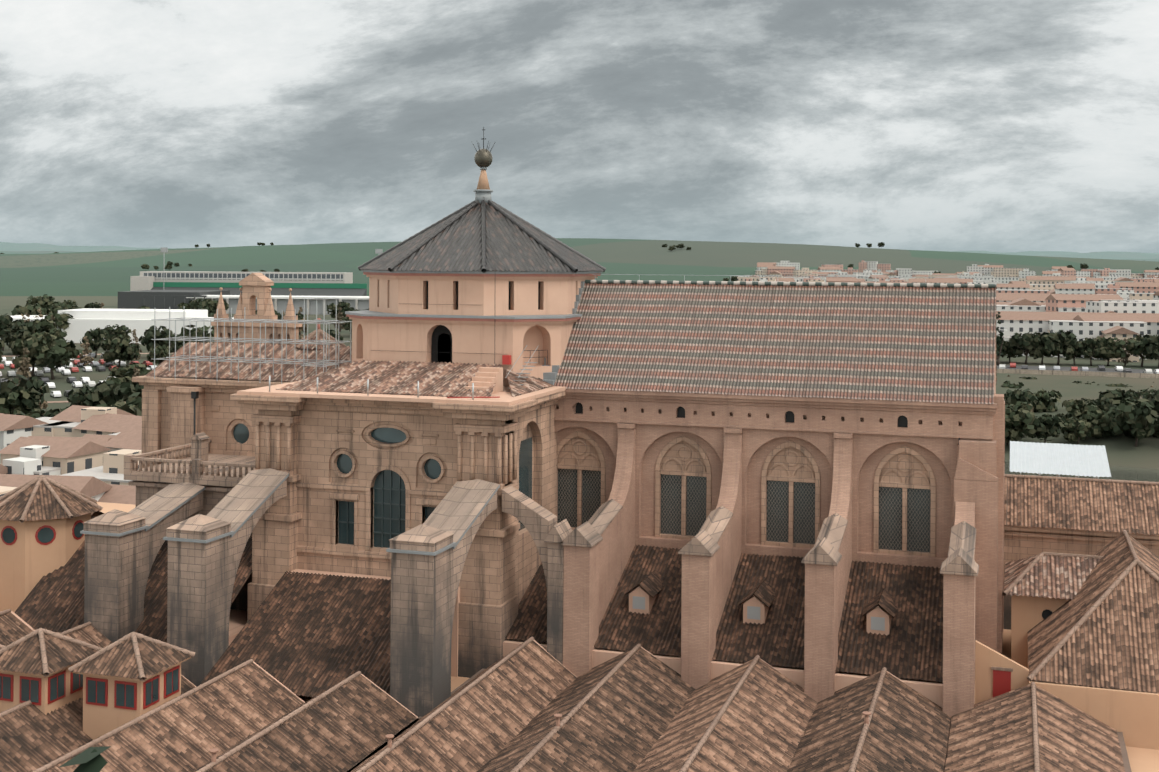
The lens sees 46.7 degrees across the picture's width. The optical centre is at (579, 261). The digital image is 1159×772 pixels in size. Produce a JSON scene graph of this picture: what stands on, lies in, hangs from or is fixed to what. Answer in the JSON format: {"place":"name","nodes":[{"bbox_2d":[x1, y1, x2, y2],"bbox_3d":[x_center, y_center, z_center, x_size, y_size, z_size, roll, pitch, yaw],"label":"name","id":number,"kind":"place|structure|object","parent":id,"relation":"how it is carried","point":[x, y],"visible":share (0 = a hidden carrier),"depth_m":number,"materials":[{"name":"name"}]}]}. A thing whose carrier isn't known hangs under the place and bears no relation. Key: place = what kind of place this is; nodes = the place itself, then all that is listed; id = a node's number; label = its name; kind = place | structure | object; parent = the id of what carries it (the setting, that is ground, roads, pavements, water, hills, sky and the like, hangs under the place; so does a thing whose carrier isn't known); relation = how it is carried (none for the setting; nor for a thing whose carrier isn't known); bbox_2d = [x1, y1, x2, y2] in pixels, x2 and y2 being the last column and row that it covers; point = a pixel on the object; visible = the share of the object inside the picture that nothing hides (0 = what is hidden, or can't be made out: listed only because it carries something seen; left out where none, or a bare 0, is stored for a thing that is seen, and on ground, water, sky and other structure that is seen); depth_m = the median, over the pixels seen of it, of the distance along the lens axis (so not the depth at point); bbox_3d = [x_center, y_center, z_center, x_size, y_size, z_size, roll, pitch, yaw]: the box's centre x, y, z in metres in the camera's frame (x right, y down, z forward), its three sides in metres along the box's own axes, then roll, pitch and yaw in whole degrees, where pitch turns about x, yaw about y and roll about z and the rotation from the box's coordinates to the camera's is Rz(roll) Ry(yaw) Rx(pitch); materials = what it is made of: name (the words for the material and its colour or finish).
{"place":"outdoors","nodes":[
{"label":"outdoors","id":0,"kind":"place"},
{"bbox_2d":[33,569,459,684],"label":"transept foot walls","id":1,"kind":"structure","parent":0,"point":[237,620],"depth_m":81.40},
{"bbox_2d":[230,394,535,677],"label":"pilasters","id":2,"kind":"object","parent":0,"point":[487,609],"visible":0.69,"depth_m":78.93,"materials":[{"name":"stone"}]},
{"bbox_2d":[296,404,556,643],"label":"facade wall","id":3,"kind":"structure","parent":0,"point":[320,445],"depth_m":82.42,"materials":[{"name":"stone"}]},
{"bbox_2d":[337,428,531,547],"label":"window panes","id":4,"kind":"structure","parent":3,"relation":"in","point":[432,468],"depth_m":82.06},
{"bbox_2d":[338,470,434,547],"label":"transept glazing bars","id":5,"kind":"object","parent":4,"relation":"attached to","point":[390,504],"visible":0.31,"depth_m":81.75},
{"bbox_2d":[304,390,565,550],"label":"window surrounds","id":6,"kind":"object","parent":3,"relation":"attached to","point":[399,407],"visible":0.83,"depth_m":81.68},
{"bbox_2d":[542,281,584,384],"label":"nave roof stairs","id":7,"kind":"structure","parent":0,"point":[549,377],"depth_m":88.10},
{"bbox_2d":[0,238,1158,468],"bbox_3d":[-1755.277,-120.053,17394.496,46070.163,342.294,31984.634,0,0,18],"label":"terrain ground","id":8,"kind":"structure","parent":0,"point":[82,276],"depth_m":1852.87,"materials":[{"name":"plant"}]},
{"bbox_2d":[0,389,32,414],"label":"tree","id":9,"kind":"object","parent":8,"relation":"on","point":[11,398],"visible":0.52,"depth_m":287.60,"materials":[{"name":"green plant"}]},
{"bbox_2d":[14,348,31,385],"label":"tree","id":10,"kind":"object","parent":8,"relation":"on","point":[24,371],"visible":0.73,"depth_m":321.44,"materials":[{"name":"brown plant"}]},
{"bbox_2d":[0,374,49,413],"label":"tree","id":11,"kind":"object","parent":8,"relation":"on","point":[33,385],"visible":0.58,"depth_m":290.27,"materials":[{"name":"green plant"}]},
{"bbox_2d":[10,319,43,341],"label":"tree","id":12,"kind":"object","parent":8,"relation":"on","point":[20,329],"visible":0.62,"depth_m":431.19,"materials":[{"name":"green plant"}]},
{"bbox_2d":[8,334,46,376],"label":"tree","id":13,"kind":"object","parent":8,"relation":"on","point":[19,345],"visible":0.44,"depth_m":354.08,"materials":[{"name":"green plant"}]},
{"bbox_2d":[11,303,51,315],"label":"tree","id":14,"kind":"object","parent":8,"relation":"on","point":[28,309],"visible":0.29,"depth_m":538.48,"materials":[{"name":"green plant"}]},
{"bbox_2d":[25,294,54,309],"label":"tree","id":15,"kind":"object","parent":8,"relation":"on","point":[47,300],"visible":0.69,"depth_m":695.15,"materials":[{"name":"green plant"}]},
{"bbox_2d":[26,318,56,332],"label":"tree","id":16,"kind":"object","parent":8,"relation":"on","point":[47,325],"visible":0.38,"depth_m":436.61,"materials":[{"name":"green plant"}]},
{"bbox_2d":[31,334,83,379],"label":"tree","id":17,"kind":"object","parent":8,"relation":"on","point":[57,352],"visible":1,"depth_m":351.47,"materials":[{"name":"green plant"}]},
{"bbox_2d":[42,312,74,329],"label":"tree","id":18,"kind":"object","parent":8,"relation":"on","point":[60,320],"visible":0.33,"depth_m":500.57,"materials":[{"name":"green plant"}]},
{"bbox_2d":[58,746,110,771],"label":"palm tree","id":19,"kind":"object","parent":8,"relation":"on","point":[90,759],"visible":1,"depth_m":24.28,"materials":[{"name":"plant"}]},
{"bbox_2d":[79,336,93,365],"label":"tree","id":20,"kind":"object","parent":8,"relation":"on","point":[85,359],"visible":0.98,"depth_m":388.86,"materials":[{"name":"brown plant"}]},
{"bbox_2d":[67,384,109,406],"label":"tree","id":21,"kind":"object","parent":8,"relation":"on","point":[81,396],"visible":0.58,"depth_m":295.82,"materials":[{"name":"green plant"}]},
{"bbox_2d":[80,327,110,357],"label":"tree","id":22,"kind":"object","parent":8,"relation":"on","point":[97,335],"visible":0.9,"depth_m":425.05,"materials":[{"name":"green plant"}]},
{"bbox_2d":[89,380,121,406],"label":"tree","id":23,"kind":"object","parent":8,"relation":"on","point":[110,400],"visible":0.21,"depth_m":298.64,"materials":[{"name":"green plant"}]},
{"bbox_2d":[0,308,233,343],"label":"white building","id":24,"kind":"structure","parent":8,"relation":"on","point":[85,320],"depth_m":501.85,"materials":[{"name":"concrete"}]},
{"bbox_2d":[104,324,131,339],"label":"tree","id":25,"kind":"object","parent":8,"relation":"on","point":[121,330],"visible":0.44,"depth_m":462.98,"materials":[{"name":"green plant"}]},
{"bbox_2d":[99,334,138,366],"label":"tree","id":26,"kind":"object","parent":8,"relation":"on","point":[115,344],"visible":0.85,"depth_m":384.79,"materials":[{"name":"green plant"}]},
{"bbox_2d":[97,401,141,415],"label":"tree","id":27,"kind":"object","parent":8,"relation":"on","point":[135,410],"visible":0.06,"depth_m":254.02,"materials":[{"name":"green plant"}]},
{"bbox_2d":[109,374,145,401],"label":"tree","id":28,"kind":"object","parent":8,"relation":"on","point":[125,390],"visible":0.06,"depth_m":286.63,"materials":[{"name":"green plant"}]},
{"bbox_2d":[106,362,150,384],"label":"tree","id":29,"kind":"object","parent":8,"relation":"on","point":[117,373],"visible":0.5,"depth_m":318.56,"materials":[{"name":"green plant"}]},
{"bbox_2d":[119,343,140,365],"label":"tree","id":30,"kind":"object","parent":8,"relation":"on","point":[123,358],"visible":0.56,"depth_m":387.29,"materials":[{"name":"green plant"}]},
{"bbox_2d":[119,392,141,410],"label":"tree","id":31,"kind":"object","parent":8,"relation":"on","point":[134,399],"visible":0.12,"depth_m":277.65,"materials":[{"name":"green plant"}]},
{"bbox_2d":[138,325,172,351],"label":"tree","id":32,"kind":"object","parent":8,"relation":"on","point":[147,341],"visible":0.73,"depth_m":425.29,"materials":[{"name":"green plant"}]},
{"bbox_2d":[147,344,171,364],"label":"tree","id":33,"kind":"object","parent":8,"relation":"on","point":[161,353],"visible":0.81,"depth_m":382.84,"materials":[{"name":"green plant"}]},
{"bbox_2d":[162,333,186,352],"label":"tree","id":34,"kind":"object","parent":8,"relation":"on","point":[178,343],"visible":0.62,"depth_m":423.25,"materials":[{"name":"green plant"}]},
{"bbox_2d":[179,325,213,346],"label":"tree","id":35,"kind":"object","parent":8,"relation":"on","point":[192,331],"visible":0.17,"depth_m":372.50,"materials":[{"name":"green plant"}]},
{"bbox_2d":[118,247,381,314],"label":"stadium","id":36,"kind":"object","parent":8,"relation":"on","point":[161,289],"visible":0.54,"depth_m":859.42,"materials":[{"name":"concrete"}]},
{"bbox_2d":[0,260,1158,504],"bbox_3d":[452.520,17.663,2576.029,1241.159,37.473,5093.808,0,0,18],"label":"distant buildings","id":37,"kind":"structure","parent":8,"relation":"on","point":[82,448],"depth_m":462.98,"materials":[{"name":"concrete"}]},
{"bbox_2d":[97,502,1158,771],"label":"mosque hall","id":38,"kind":"structure","parent":8,"relation":"on","point":[1143,760],"depth_m":77.28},
{"bbox_2d":[0,513,190,739],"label":"lantern walls","id":39,"kind":"structure","parent":38,"relation":"on","point":[28,561],"depth_m":85.55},
{"bbox_2d":[0,520,179,709],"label":"window frames","id":40,"kind":"structure","parent":39,"relation":"attached to","point":[91,678],"depth_m":65.60,"materials":[{"name":"red paint"}]},
{"bbox_2d":[0,522,178,707],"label":"lantern glass","id":41,"kind":"object","parent":40,"relation":"in","point":[45,535],"visible":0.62,"depth_m":65.48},
{"bbox_2d":[0,475,194,680],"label":"lantern roof tiles","id":42,"kind":"object","parent":39,"relation":"on","point":[46,653],"visible":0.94,"depth_m":66.66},
{"bbox_2d":[124,432,254,610],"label":"balustrade","id":43,"kind":"object","parent":38,"relation":"on","point":[219,477],"visible":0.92,"depth_m":88.37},
{"bbox_2d":[161,390,257,462],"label":"stone wall","id":44,"kind":"structure","parent":38,"relation":"on","point":[224,421],"depth_m":97.68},
{"bbox_2d":[132,375,293,467],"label":"arm mouldings","id":45,"kind":"object","parent":44,"relation":"attached to","point":[180,389],"visible":0.33,"depth_m":97.51,"materials":[{"name":"stone"}]},
{"bbox_2d":[146,329,351,381],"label":"arm roof tiles","id":46,"kind":"object","parent":45,"relation":"on","point":[203,369],"visible":0.62,"depth_m":99.58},
{"bbox_2d":[151,298,351,383],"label":"scaffold tubes","id":47,"kind":"object","parent":45,"relation":"on","point":[286,342],"visible":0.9,"depth_m":96.80},
{"bbox_2d":[211,273,301,344],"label":"stone gable obelisks","id":48,"kind":"object","parent":45,"relation":"on","point":[257,285],"visible":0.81,"depth_m":104.81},
{"bbox_2d":[233,423,248,443],"bbox_3d":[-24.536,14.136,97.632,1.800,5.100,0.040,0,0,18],"label":"oval window","id":49,"kind":"structure","parent":44,"relation":"attached to","point":[240,433],"depth_m":97.63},
{"bbox_2d":[14,516,503,696],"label":"transept roof tiles","id":50,"kind":"object","parent":38,"relation":"on","point":[308,634],"visible":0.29,"depth_m":77.83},
{"bbox_2d":[237,367,565,405],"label":"transept terrace","id":51,"kind":"structure","parent":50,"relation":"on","point":[484,378],"depth_m":81.47,"materials":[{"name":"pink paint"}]},
{"bbox_2d":[269,376,499,399],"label":"terrace posts and pipe","id":52,"kind":"object","parent":51,"relation":"on","point":[472,397],"visible":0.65,"depth_m":79.48,"materials":[{"name":"grey"}]},
{"bbox_2d":[276,360,553,396],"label":"transept roof tiles","id":53,"kind":"object","parent":51,"relation":"on","point":[448,379],"visible":0.81,"depth_m":84.63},
{"bbox_2d":[352,277,594,385],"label":"tower wall","id":54,"kind":"structure","parent":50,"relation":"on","point":[396,341],"depth_m":88.87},
{"bbox_2d":[438,333,450,362],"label":"drum door","id":55,"kind":"structure","parent":54,"relation":"in","point":[443,346],"depth_m":89.22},
{"bbox_2d":[345,270,601,323],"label":"drum cornices","id":56,"kind":"object","parent":54,"relation":"attached to","point":[365,315],"visible":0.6,"depth_m":88.52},
{"bbox_2d":[358,200,605,272],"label":"crossing roof glazed tiles","id":57,"kind":"object","parent":54,"relation":"on","point":[458,240],"visible":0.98,"depth_m":91.35,"materials":[{"name":"tile"}]},
{"bbox_2d":[473,127,494,203],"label":"finial","id":58,"kind":"object","parent":57,"relation":"on","point":[483,158],"visible":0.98,"depth_m":95.31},
{"bbox_2d":[426,281,539,362],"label":"tower windows","id":59,"kind":"structure","parent":54,"relation":"on","point":[439,330],"depth_m":89.36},
{"bbox_2d":[502,486,556,586],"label":"flying buttress","id":60,"kind":"structure","parent":50,"relation":"on","point":[536,520],"depth_m":77.39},
{"bbox_2d":[84,479,496,716],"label":"flying buttresses","id":61,"kind":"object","parent":38,"relation":"on","point":[202,577],"visible":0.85,"depth_m":74.22,"materials":[{"name":"stone"}]},
{"bbox_2d":[80,468,499,555],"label":"flying buttress copings","id":62,"kind":"object","parent":61,"relation":"on","point":[458,509],"visible":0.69,"depth_m":78.42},
{"bbox_2d":[11,611,901,717],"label":"mosque gable ends","id":63,"kind":"object","parent":38,"relation":"on","point":[23,621],"visible":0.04,"depth_m":72.19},
{"bbox_2d":[0,609,950,771],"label":"tiled roofs","id":64,"kind":"structure","parent":38,"relation":"on","point":[620,712],"depth_m":64.55,"materials":[{"name":"tile"}]},
{"bbox_2d":[191,199,959,444],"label":"roof ironwork","id":65,"kind":"object","parent":38,"relation":"on","point":[506,359],"visible":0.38,"depth_m":88.43,"materials":[{"name":"grey metal"}]},
{"bbox_2d":[33,621,1124,771],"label":"tiled roofs","id":66,"kind":"structure","parent":38,"relation":"on","point":[754,714],"depth_m":64.99,"materials":[{"name":"tile"}]},
{"bbox_2d":[209,711,870,766],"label":"roof vent pipes","id":67,"kind":"object","parent":66,"relation":"on","point":[389,737],"visible":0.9,"depth_m":59.38,"materials":[{"name":"ceramic"}]},
{"bbox_2d":[503,586,942,707],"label":"dormers","id":68,"kind":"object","parent":38,"relation":"on","point":[932,692],"depth_m":75.03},
{"bbox_2d":[633,596,884,630],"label":"dormer windows","id":69,"kind":"structure","parent":68,"relation":"attached to","point":[877,623],"depth_m":77.22,"materials":[{"name":"grey"}]},
{"bbox_2d":[505,544,942,682],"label":"aisle lean-to tiles","id":70,"kind":"object","parent":38,"relation":"on","point":[908,599],"visible":0.73,"depth_m":77.89,"materials":[{"name":"tile"}]},
{"bbox_2d":[346,668,1131,771],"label":"mosque valley gutters","id":71,"kind":"object","parent":38,"relation":"on","point":[1126,765],"visible":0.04,"depth_m":65.59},
{"bbox_2d":[554,336,996,567],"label":"nave wall","id":72,"kind":"structure","parent":38,"relation":"on","point":[932,433],"depth_m":83.17,"materials":[{"name":"stone"}]},
{"bbox_2d":[544,519,572,664],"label":"buttress pier","id":73,"kind":"structure","parent":72,"relation":"attached to","point":[558,533],"depth_m":76.59,"materials":[{"name":"stone"}]},
{"bbox_2d":[505,274,977,391],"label":"roof steel stair rail","id":74,"kind":"object","parent":72,"relation":"on","point":[684,280],"visible":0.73,"depth_m":86.73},
{"bbox_2d":[563,429,974,716],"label":"buttresses","id":75,"kind":"structure","parent":72,"relation":"attached to","point":[592,576],"depth_m":76.02,"materials":[{"name":"stone"}]},
{"bbox_2d":[560,499,978,575],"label":"buttress caps","id":76,"kind":"object","parent":75,"relation":"on","point":[824,550],"visible":1,"depth_m":75.43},
{"bbox_2d":[554,280,996,403],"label":"nave roof tiles","id":77,"kind":"object","parent":72,"relation":"on","point":[926,342],"visible":0.98,"depth_m":85.87,"materials":[{"name":"tile"}]},
{"bbox_2d":[617,394,1004,653],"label":"nave pilasters","id":78,"kind":"object","parent":72,"relation":"attached to","point":[979,479],"visible":0.6,"depth_m":78.35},
{"bbox_2d":[975,595,1158,749],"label":"block walls","id":79,"kind":"structure","parent":38,"relation":"on","point":[1133,716],"depth_m":68.78,"materials":[{"name":"paint"}]},
{"bbox_2d":[993,609,1051,696],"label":"red door","id":80,"kind":"structure","parent":79,"relation":"in","point":[1001,682],"depth_m":70.83,"materials":[{"name":"red paint"}]},
{"bbox_2d":[1002,474,1158,692],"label":"roof tiles","id":81,"kind":"object","parent":79,"relation":"on","point":[1099,628],"visible":0.94,"depth_m":77.33,"materials":[{"name":"tile"}]},
{"bbox_2d":[991,525,1158,671],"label":"long stone building","id":82,"kind":"structure","parent":38,"relation":"on","point":[1020,542],"depth_m":88.44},
{"bbox_2d":[996,312,1003,364],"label":"tree","id":83,"kind":"object","parent":8,"relation":"on","point":[999,339],"visible":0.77,"depth_m":417.33,"materials":[{"name":"green plant"}]},
{"bbox_2d":[1005,405,1042,442],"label":"tree","id":84,"kind":"object","parent":8,"relation":"on","point":[1016,426],"visible":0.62,"depth_m":274.88,"materials":[{"name":"green plant"}]},
{"bbox_2d":[1004,388,1045,411],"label":"tree","id":85,"kind":"object","parent":8,"relation":"on","point":[1015,396],"visible":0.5,"depth_m":304.84,"materials":[{"name":"green plant"}]},
{"bbox_2d":[1007,331,1044,363],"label":"tree","id":86,"kind":"object","parent":8,"relation":"on","point":[1024,343],"visible":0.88,"depth_m":423.70,"materials":[{"name":"green plant"}]},
{"bbox_2d":[1032,389,1061,411],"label":"tree","id":87,"kind":"object","parent":8,"relation":"on","point":[1046,403],"visible":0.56,"depth_m":307.07,"materials":[{"name":"green plant"}]},
{"bbox_2d":[1029,331,1064,363],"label":"tree","id":88,"kind":"object","parent":8,"relation":"on","point":[1037,338],"visible":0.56,"depth_m":422.50,"materials":[{"name":"green plant"}]},
{"bbox_2d":[1029,413,1066,442],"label":"tree","id":89,"kind":"object","parent":8,"relation":"on","point":[1048,427],"visible":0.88,"depth_m":274.42,"materials":[{"name":"green plant"}]},
{"bbox_2d":[1041,330,1076,364],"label":"tree","id":90,"kind":"object","parent":8,"relation":"on","point":[1058,342],"visible":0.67,"depth_m":420.98,"materials":[{"name":"green plant"}]},
{"bbox_2d":[1010,441,1110,476],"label":"white roof","id":91,"kind":"structure","parent":8,"relation":"on","point":[1062,459],"depth_m":101.47,"materials":[{"name":"metal"}]},
{"bbox_2d":[1060,339,1092,364],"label":"tree","id":92,"kind":"object","parent":8,"relation":"on","point":[1074,350],"visible":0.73,"depth_m":419.46,"materials":[{"name":"green plant"}]},
{"bbox_2d":[1060,417,1100,443],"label":"tree","id":93,"kind":"object","parent":8,"relation":"on","point":[1075,429],"visible":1,"depth_m":276.26,"materials":[{"name":"green plant"}]},
{"bbox_2d":[1062,399,1104,421],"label":"tree","id":94,"kind":"object","parent":8,"relation":"on","point":[1079,408],"visible":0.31,"depth_m":283.36,"materials":[{"name":"green plant"}]},
{"bbox_2d":[1078,337,1101,365],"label":"tree","id":95,"kind":"object","parent":8,"relation":"on","point":[1093,344],"visible":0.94,"depth_m":417.74,"materials":[{"name":"green plant"}]},
{"bbox_2d":[1082,409,1123,438],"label":"tree","id":96,"kind":"object","parent":8,"relation":"on","point":[1104,431],"visible":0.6,"depth_m":278.50,"materials":[{"name":"green plant"}]},
{"bbox_2d":[1093,336,1125,365],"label":"tree","id":97,"kind":"object","parent":8,"relation":"on","point":[1110,348],"visible":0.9,"depth_m":417.66,"materials":[{"name":"green plant"}]},
{"bbox_2d":[1097,390,1139,405],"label":"tree","id":98,"kind":"object","parent":8,"relation":"on","point":[1112,393],"visible":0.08,"depth_m":300.40,"materials":[{"name":"green plant"}]},
{"bbox_2d":[1093,397,1154,415],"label":"tree","id":99,"kind":"object","parent":8,"relation":"on","point":[1114,403],"visible":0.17,"depth_m":284.95,"materials":[{"name":"green plant"}]},
{"bbox_2d":[1106,401,1155,446],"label":"tree","id":100,"kind":"object","parent":8,"relation":"on","point":[1138,421],"visible":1,"depth_m":271.27,"materials":[{"name":"green plant"}]},
{"bbox_2d":[1125,334,1151,366],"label":"tree","id":101,"kind":"object","parent":8,"relation":"on","point":[1136,346],"visible":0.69,"depth_m":415.78,"materials":[{"name":"green plant"}]},
{"bbox_2d":[1143,334,1158,367],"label":"tree","id":102,"kind":"object","parent":8,"relation":"on","point":[1152,347],"visible":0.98,"depth_m":411.44,"materials":[{"name":"green plant"}]},
{"bbox_2d":[0,0,1158,252],"label":"sky","id":103,"kind":"structure","parent":0,"point":[931,125],"materials":[{"name":"grey"}]},
{"bbox_2d":[576,402,907,426],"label":"dark nave vent","id":104,"kind":"object","parent":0,"point":[902,421],"depth_m":83.28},
{"bbox_2d":[557,431,935,556],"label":"nave window","id":105,"kind":"structure","parent":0,"point":[904,468],"depth_m":83.89,"materials":[{"name":"stone"}]},
{"bbox_2d":[997,365,1158,377],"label":"road","id":106,"kind":"structure","parent":0,"point":[1113,372],"depth_m":385.61,"materials":[{"name":"stone"}]},
{"bbox_2d":[1005,460,1158,481],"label":"river water","id":107,"kind":"structure","parent":0,"point":[1134,473],"depth_m":253.97,"materials":[{"name":"liquid"}]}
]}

